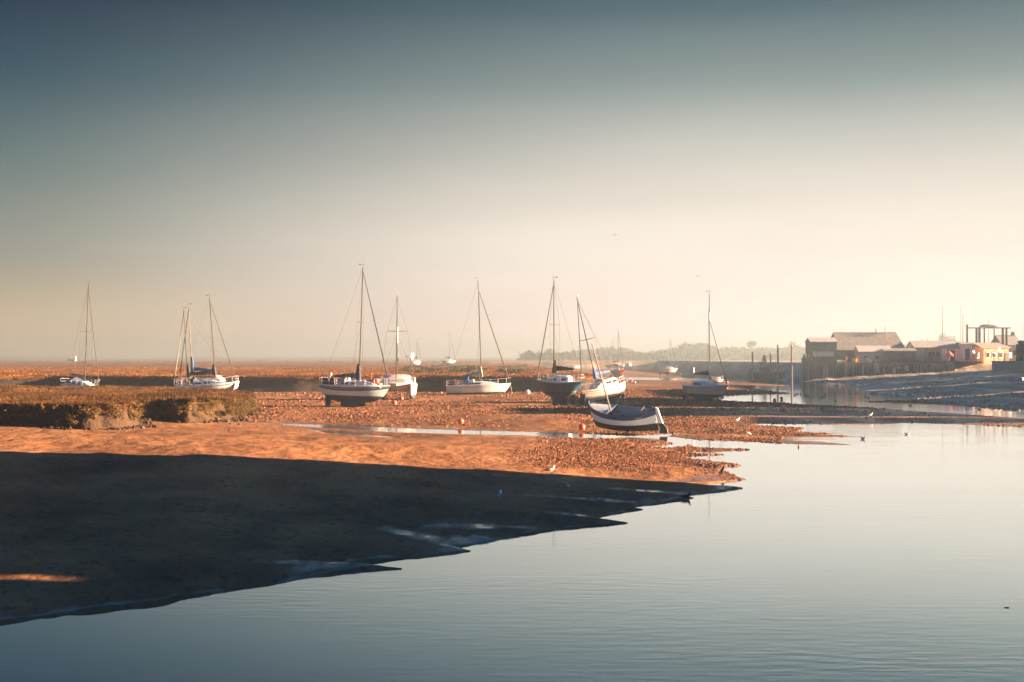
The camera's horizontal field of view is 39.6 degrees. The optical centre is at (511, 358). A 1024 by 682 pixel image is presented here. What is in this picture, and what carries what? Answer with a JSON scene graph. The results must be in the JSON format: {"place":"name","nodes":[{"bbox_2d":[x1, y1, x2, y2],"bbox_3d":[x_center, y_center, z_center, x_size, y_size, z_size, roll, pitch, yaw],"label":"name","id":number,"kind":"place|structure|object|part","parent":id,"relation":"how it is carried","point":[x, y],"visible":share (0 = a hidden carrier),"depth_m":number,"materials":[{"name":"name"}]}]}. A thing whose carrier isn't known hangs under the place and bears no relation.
{"place":"outdoors","nodes":[
{"label":"outdoors","id":0,"kind":"place"},
{"bbox_2d":[0,385,258,429],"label":"marsh bank","id":1,"kind":"structure","parent":0,"point":[107,420],"depth_m":87.65,"materials":[{"name":"brown plant"}]},
{"bbox_2d":[0,384,255,411],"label":"grass","id":2,"kind":"structure","parent":1,"relation":"on","point":[99,400],"depth_m":104.87,"materials":[{"name":"brown plant"}]},
{"bbox_2d":[0,395,263,425],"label":"marsh shrubs","id":3,"kind":"object","parent":1,"relation":"on","point":[233,408],"visible":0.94,"depth_m":95.93,"materials":[{"name":"plant"}]},
{"bbox_2d":[0,409,269,430],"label":"fallen turf","id":4,"kind":"structure","parent":1,"relation":"on","point":[144,422],"depth_m":91.52,"materials":[{"name":"plant"}]},
{"bbox_2d":[0,357,516,359],"bbox_3d":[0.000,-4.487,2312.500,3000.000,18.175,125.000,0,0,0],"label":"hills","id":5,"kind":"structure","parent":0,"point":[189,358],"depth_m":2260.43,"materials":[{"name":"brown plant"}]},
{"bbox_2d":[0,368,1023,681],"bbox_3d":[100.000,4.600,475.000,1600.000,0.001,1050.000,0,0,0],"label":"water","id":6,"kind":"structure","parent":0,"point":[886,552],"depth_m":27.25,"materials":[{"name":"blue liquid"}]},
{"bbox_2d":[605,338,621,368],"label":"sailing yacht","id":7,"kind":"object","parent":6,"relation":"on","point":[611,366],"visible":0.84,"depth_m":512.91,"materials":[{"name":"blue paint"}]},
{"bbox_2d":[610,329,623,376],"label":"sailing yacht","id":8,"kind":"object","parent":6,"relation":"on","point":[615,372],"visible":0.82,"depth_m":346.98,"materials":[{"name":"blue paint"}]},
{"bbox_2d":[659,341,677,374],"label":"sailing yacht","id":9,"kind":"object","parent":6,"relation":"on","point":[668,370],"visible":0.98,"depth_m":365.02,"materials":[{"name":"white paint"}]},
{"bbox_2d":[748,355,784,380],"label":"work boat","id":10,"kind":"object","parent":6,"relation":"on","point":[766,373],"visible":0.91,"depth_m":294.93,"materials":[{"name":"grey paint"}]},
{"bbox_2d":[777,344,778,380],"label":"mooring post","id":11,"kind":"object","parent":6,"relation":"in","point":[777,362],"visible":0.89,"depth_m":284.85,"materials":[{"name":"brown wood"}]},
{"bbox_2d":[791,345,792,380],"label":"mooring post","id":12,"kind":"object","parent":6,"relation":"in","point":[791,363],"visible":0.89,"depth_m":284.85,"materials":[{"name":"brown wood"}]},
{"bbox_2d":[801,354,812,380],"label":"timber jetty","id":13,"kind":"object","parent":6,"relation":"in","point":[807,368],"visible":0.73,"depth_m":283.23,"materials":[{"name":"grey wood"}]},
{"bbox_2d":[0,359,1023,624],"bbox_3d":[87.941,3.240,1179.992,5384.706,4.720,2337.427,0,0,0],"label":"ground","id":14,"kind":"structure","parent":0,"point":[112,519],"depth_m":43.96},
{"bbox_2d":[60,282,99,385],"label":"sailing yacht","id":15,"kind":"object","parent":14,"relation":"on","point":[77,379],"visible":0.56,"depth_m":152.73,"materials":[{"name":"blue paint"}]},
{"bbox_2d":[173,307,237,388],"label":"sailing yacht","id":16,"kind":"object","parent":14,"relation":"on","point":[189,373],"visible":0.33,"depth_m":164.04,"materials":[{"name":"blue paint"}]},
{"bbox_2d":[176,295,236,389],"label":"sailing yacht","id":17,"kind":"object","parent":14,"relation":"on","point":[205,383],"visible":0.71,"depth_m":157.49,"materials":[{"name":"blue paint"}]},
{"bbox_2d":[226,378,234,387],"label":"dinghy","id":18,"kind":"object","parent":17,"relation":"on","point":[230,379],"visible":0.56,"depth_m":157.85,"materials":[{"name":"white plastic"}]},
{"bbox_2d":[179,303,238,387],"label":"sailing yacht","id":19,"kind":"object","parent":14,"relation":"on","point":[193,368],"visible":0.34,"depth_m":170.07,"materials":[{"name":"blue paint"}]},
{"bbox_2d":[0,360,596,391],"bbox_3d":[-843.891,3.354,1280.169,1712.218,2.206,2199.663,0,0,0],"label":"salt marsh","id":20,"kind":"structure","parent":14,"relation":"on","point":[311,384],"depth_m":189.17,"materials":[{"name":"brown plant"}]},
{"bbox_2d":[0,359,534,372],"bbox_3d":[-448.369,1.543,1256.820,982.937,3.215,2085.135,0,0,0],"label":"marsh scrub","id":21,"kind":"object","parent":20,"relation":"on","point":[455,369],"visible":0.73,"depth_m":304.96,"materials":[{"name":"brown plant"}]},
{"bbox_2d":[0,366,598,379],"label":"grass","id":22,"kind":"structure","parent":20,"relation":"on","point":[288,373],"depth_m":222.57,"materials":[{"name":"brown plant"}]},
{"bbox_2d":[412,343,420,365],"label":"sailing yacht","id":23,"kind":"object","parent":20,"relation":"on","point":[415,362],"visible":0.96,"depth_m":451.05,"materials":[{"name":"blue paint"}]},
{"bbox_2d":[442,336,455,363],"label":"sailing yacht","id":24,"kind":"object","parent":20,"relation":"on","point":[448,361],"visible":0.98,"depth_m":530.76,"materials":[{"name":"blue paint"}]},
{"bbox_2d":[319,264,389,406],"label":"sailing yacht","id":25,"kind":"object","parent":14,"relation":"on","point":[346,391],"visible":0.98,"depth_m":126.69,"materials":[{"name":"white paint"}]},
{"bbox_2d":[378,295,416,398],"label":"sailing yacht","id":26,"kind":"object","parent":14,"relation":"on","point":[399,382],"visible":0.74,"depth_m":146.51,"materials":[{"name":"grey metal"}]},
{"bbox_2d":[446,277,511,394],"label":"sailing yacht","id":27,"kind":"object","parent":14,"relation":"on","point":[473,387],"visible":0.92,"depth_m":169.31,"materials":[{"name":"white paint"}]},
{"bbox_2d":[497,490,501,499],"bbox_3d":[-0.374,4.178,43.171,0.162,0.349,0.505,0,0,10],"label":"gull","id":28,"kind":"object","parent":14,"relation":"on","point":[499,494],"visible":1,"depth_m":43.12,"materials":[{"name":"white"}]},
{"bbox_2d":[543,465,554,472],"bbox_3d":[1.349,4.004,51.097,0.466,0.322,0.150,0,0,-6],"label":"gull","id":29,"kind":"object","parent":14,"relation":"on","point":[549,469],"visible":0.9,"depth_m":51.06,"materials":[{"name":"white"}]},
{"bbox_2d":[536,277,585,404],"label":"sailing yacht","id":30,"kind":"object","parent":14,"relation":"on","point":[559,389],"visible":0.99,"depth_m":130.00,"materials":[{"name":"blue paint"}]},
{"bbox_2d":[557,482,569,486],"bbox_3d":[1.715,4.210,47.158,0.454,0.219,0.146,0,0,10],"label":"gull","id":31,"kind":"object","parent":14,"relation":"on","point":[564,484],"visible":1,"depth_m":47.11,"materials":[{"name":"grey"}]},
{"bbox_2d":[579,423,587,429],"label":"buoy","id":32,"kind":"object","parent":14,"relation":"on","point":[581,426],"visible":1,"depth_m":89.82,"materials":[{"name":"orange plastic"}]},
{"bbox_2d":[576,295,625,402],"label":"sailing yacht","id":33,"kind":"object","parent":14,"relation":"on","point":[614,389],"visible":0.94,"depth_m":138.40,"materials":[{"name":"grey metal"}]},
{"bbox_2d":[621,363,632,369],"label":"motor boat","id":34,"kind":"object","parent":14,"relation":"on","point":[628,366],"visible":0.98,"depth_m":505.86,"materials":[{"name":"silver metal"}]},
{"bbox_2d":[587,344,667,433],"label":"open boat","id":35,"kind":"object","parent":14,"relation":"on","point":[617,416],"visible":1,"depth_m":85.97,"materials":[{"name":"blue paint"}]},
{"bbox_2d":[243,389,1023,480],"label":"seaweed lumps","id":36,"kind":"object","parent":14,"relation":"on","point":[664,395],"visible":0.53,"depth_m":105.85,"materials":[{"name":"brown plant"}]},
{"bbox_2d":[684,342,705,353],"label":"tree","id":37,"kind":"object","parent":14,"relation":"on","point":[688,346],"visible":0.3,"depth_m":1228.67,"materials":[{"name":"green plant"}]},
{"bbox_2d":[682,291,727,401],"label":"sailing yacht","id":38,"kind":"object","parent":14,"relation":"on","point":[703,390],"visible":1,"depth_m":147.04,"materials":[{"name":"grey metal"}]},
{"bbox_2d":[710,376,722,383],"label":"motor boat","id":39,"kind":"object","parent":14,"relation":"on","point":[717,380],"visible":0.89,"depth_m":243.08,"materials":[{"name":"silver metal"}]},
{"bbox_2d":[517,342,974,360],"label":"woods","id":40,"kind":"object","parent":14,"relation":"on","point":[702,353],"visible":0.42,"depth_m":1057.15,"materials":[{"name":"green plant"}]},
{"bbox_2d":[746,341,756,353],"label":"tree","id":41,"kind":"object","parent":14,"relation":"on","point":[750,343],"visible":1,"depth_m":1178.72,"materials":[{"name":"green plant"}]},
{"bbox_2d":[781,404,789,410],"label":"buoy","id":42,"kind":"object","parent":14,"relation":"on","point":[783,407],"visible":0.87,"depth_m":116.65,"materials":[{"name":"red plastic"}]},
{"bbox_2d":[788,341,796,352],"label":"tree","id":43,"kind":"object","parent":14,"relation":"on","point":[794,345],"visible":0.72,"depth_m":1148.96,"materials":[{"name":"green plant"}]},
{"bbox_2d":[805,338,836,363],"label":"shed","id":44,"kind":"object","parent":14,"relation":"on","point":[823,350],"visible":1,"depth_m":285.45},
{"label":"door","id":45,"kind":"part","parent":44,"relation":"part of","materials":[{"name":"grey wood"}]},
{"bbox_2d":[831,327,904,361],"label":"shed","id":46,"kind":"object","parent":14,"relation":"on","point":[847,342],"visible":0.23,"depth_m":294.20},
{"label":"door","id":47,"kind":"part","parent":46,"relation":"part of","materials":[{"name":"black wood"}]},
{"bbox_2d":[854,346,890,362],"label":"lean to","id":48,"kind":"object","parent":14,"relation":"on","point":[874,353],"visible":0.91,"depth_m":288.20,"materials":[{"name":"grey wood"}]},
{"bbox_2d":[800,362,954,378],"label":"quay wall","id":49,"kind":"structure","parent":14,"relation":"on","point":[837,370],"depth_m":286.10,"materials":[{"name":"stone"}]},
{"bbox_2d":[882,348,916,361],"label":"shed","id":50,"kind":"structure","parent":14,"relation":"on","point":[906,354],"depth_m":287.55,"materials":[{"name":"black wood"}]},
{"bbox_2d":[901,353,905,360],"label":"door","id":51,"kind":"structure","parent":50,"relation":"in","point":[903,355],"depth_m":287.46,"materials":[{"name":"black wood"}]},
{"bbox_2d":[812,370,1023,410],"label":"shore stones","id":52,"kind":"object","parent":14,"relation":"on","point":[991,405],"visible":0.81,"depth_m":178.88,"materials":[{"name":"grey stone"}]},
{"bbox_2d":[906,341,962,363],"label":"harbour cafe","id":53,"kind":"structure","parent":14,"relation":"on","point":[937,350],"depth_m":291.00,"materials":[{"name":"paint"}]},
{"bbox_2d":[942,307,942,340],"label":"flagpole","id":54,"kind":"object","parent":14,"relation":"on","point":[942,323],"visible":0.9,"depth_m":299.94,"materials":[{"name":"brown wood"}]},
{"bbox_2d":[938,333,955,340],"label":"tree","id":55,"kind":"object","parent":14,"relation":"on","point":[948,338],"visible":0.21,"depth_m":1046.82,"materials":[{"name":"green plant"}]},
{"bbox_2d":[939,375,960,379],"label":"timber baulk","id":56,"kind":"object","parent":14,"relation":"on","point":[952,376],"visible":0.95,"depth_m":247.33,"materials":[{"name":"grey wood"}]},
{"bbox_2d":[960,306,960,340],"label":"flagpole","id":57,"kind":"object","parent":14,"relation":"on","point":[960,323],"visible":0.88,"depth_m":298.97,"materials":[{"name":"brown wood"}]},
{"bbox_2d":[956,342,973,361],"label":"annex","id":58,"kind":"object","parent":14,"relation":"on","point":[965,351],"visible":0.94,"depth_m":289.20,"materials":[{"name":"wood"}]},
{"bbox_2d":[965,349,969,359],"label":"door","id":59,"kind":"structure","parent":58,"relation":"in","point":[967,351],"depth_m":289.08,"materials":[{"name":"black wood"}]},
{"bbox_2d":[966,324,1010,345],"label":"gantry","id":60,"kind":"object","parent":14,"relation":"on","point":[978,335],"visible":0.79,"depth_m":301.82,"materials":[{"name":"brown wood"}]},
{"bbox_2d":[972,343,1010,362],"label":"brick house","id":61,"kind":"structure","parent":14,"relation":"on","point":[985,351],"depth_m":292.14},
{"bbox_2d":[1004,353,1007,360],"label":"door","id":62,"kind":"structure","parent":61,"relation":"in","point":[1005,354],"depth_m":292.95,"materials":[{"name":"brown wood"}]},
{"bbox_2d":[991,332,1018,360],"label":"house","id":63,"kind":"structure","parent":14,"relation":"on","point":[1012,339],"depth_m":309.26,"materials":[{"name":"brick"}]},
{"bbox_2d":[991,361,1023,372],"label":"retaining wall","id":64,"kind":"structure","parent":14,"relation":"on","point":[1001,366],"depth_m":262.40,"materials":[{"name":"concrete"}]},
{"bbox_2d":[1010,377,1023,381],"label":"timber baulk","id":65,"kind":"object","parent":14,"relation":"on","point":[1014,380],"visible":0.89,"depth_m":196.73,"materials":[{"name":"grey wood"}]},
{"bbox_2d":[1016,340,1023,360],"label":"tree","id":66,"kind":"object","parent":14,"relation":"on","point":[1020,351],"visible":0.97,"depth_m":267.38,"materials":[{"name":"green plant"}]},
{"bbox_2d":[0,0,1023,358],"label":"sky","id":67,"kind":"structure","parent":0,"point":[822,168],"materials":[{"name":"blue"}]},
{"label":"lawn","id":68,"kind":"structure","parent":0,"visible":0},
{"bbox_2d":[871,361,981,362],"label":"grass","id":69,"kind":"structure","parent":68,"relation":"on","point":[930,362],"depth_m":287.02,"materials":[{"name":"brown plant"}]},
{"bbox_2d":[944,351,953,356],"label":"parasol","id":70,"kind":"object","parent":68,"relation":"on","point":[948,354],"visible":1,"depth_m":287.43,"materials":[{"name":"fabric"}]}
]}

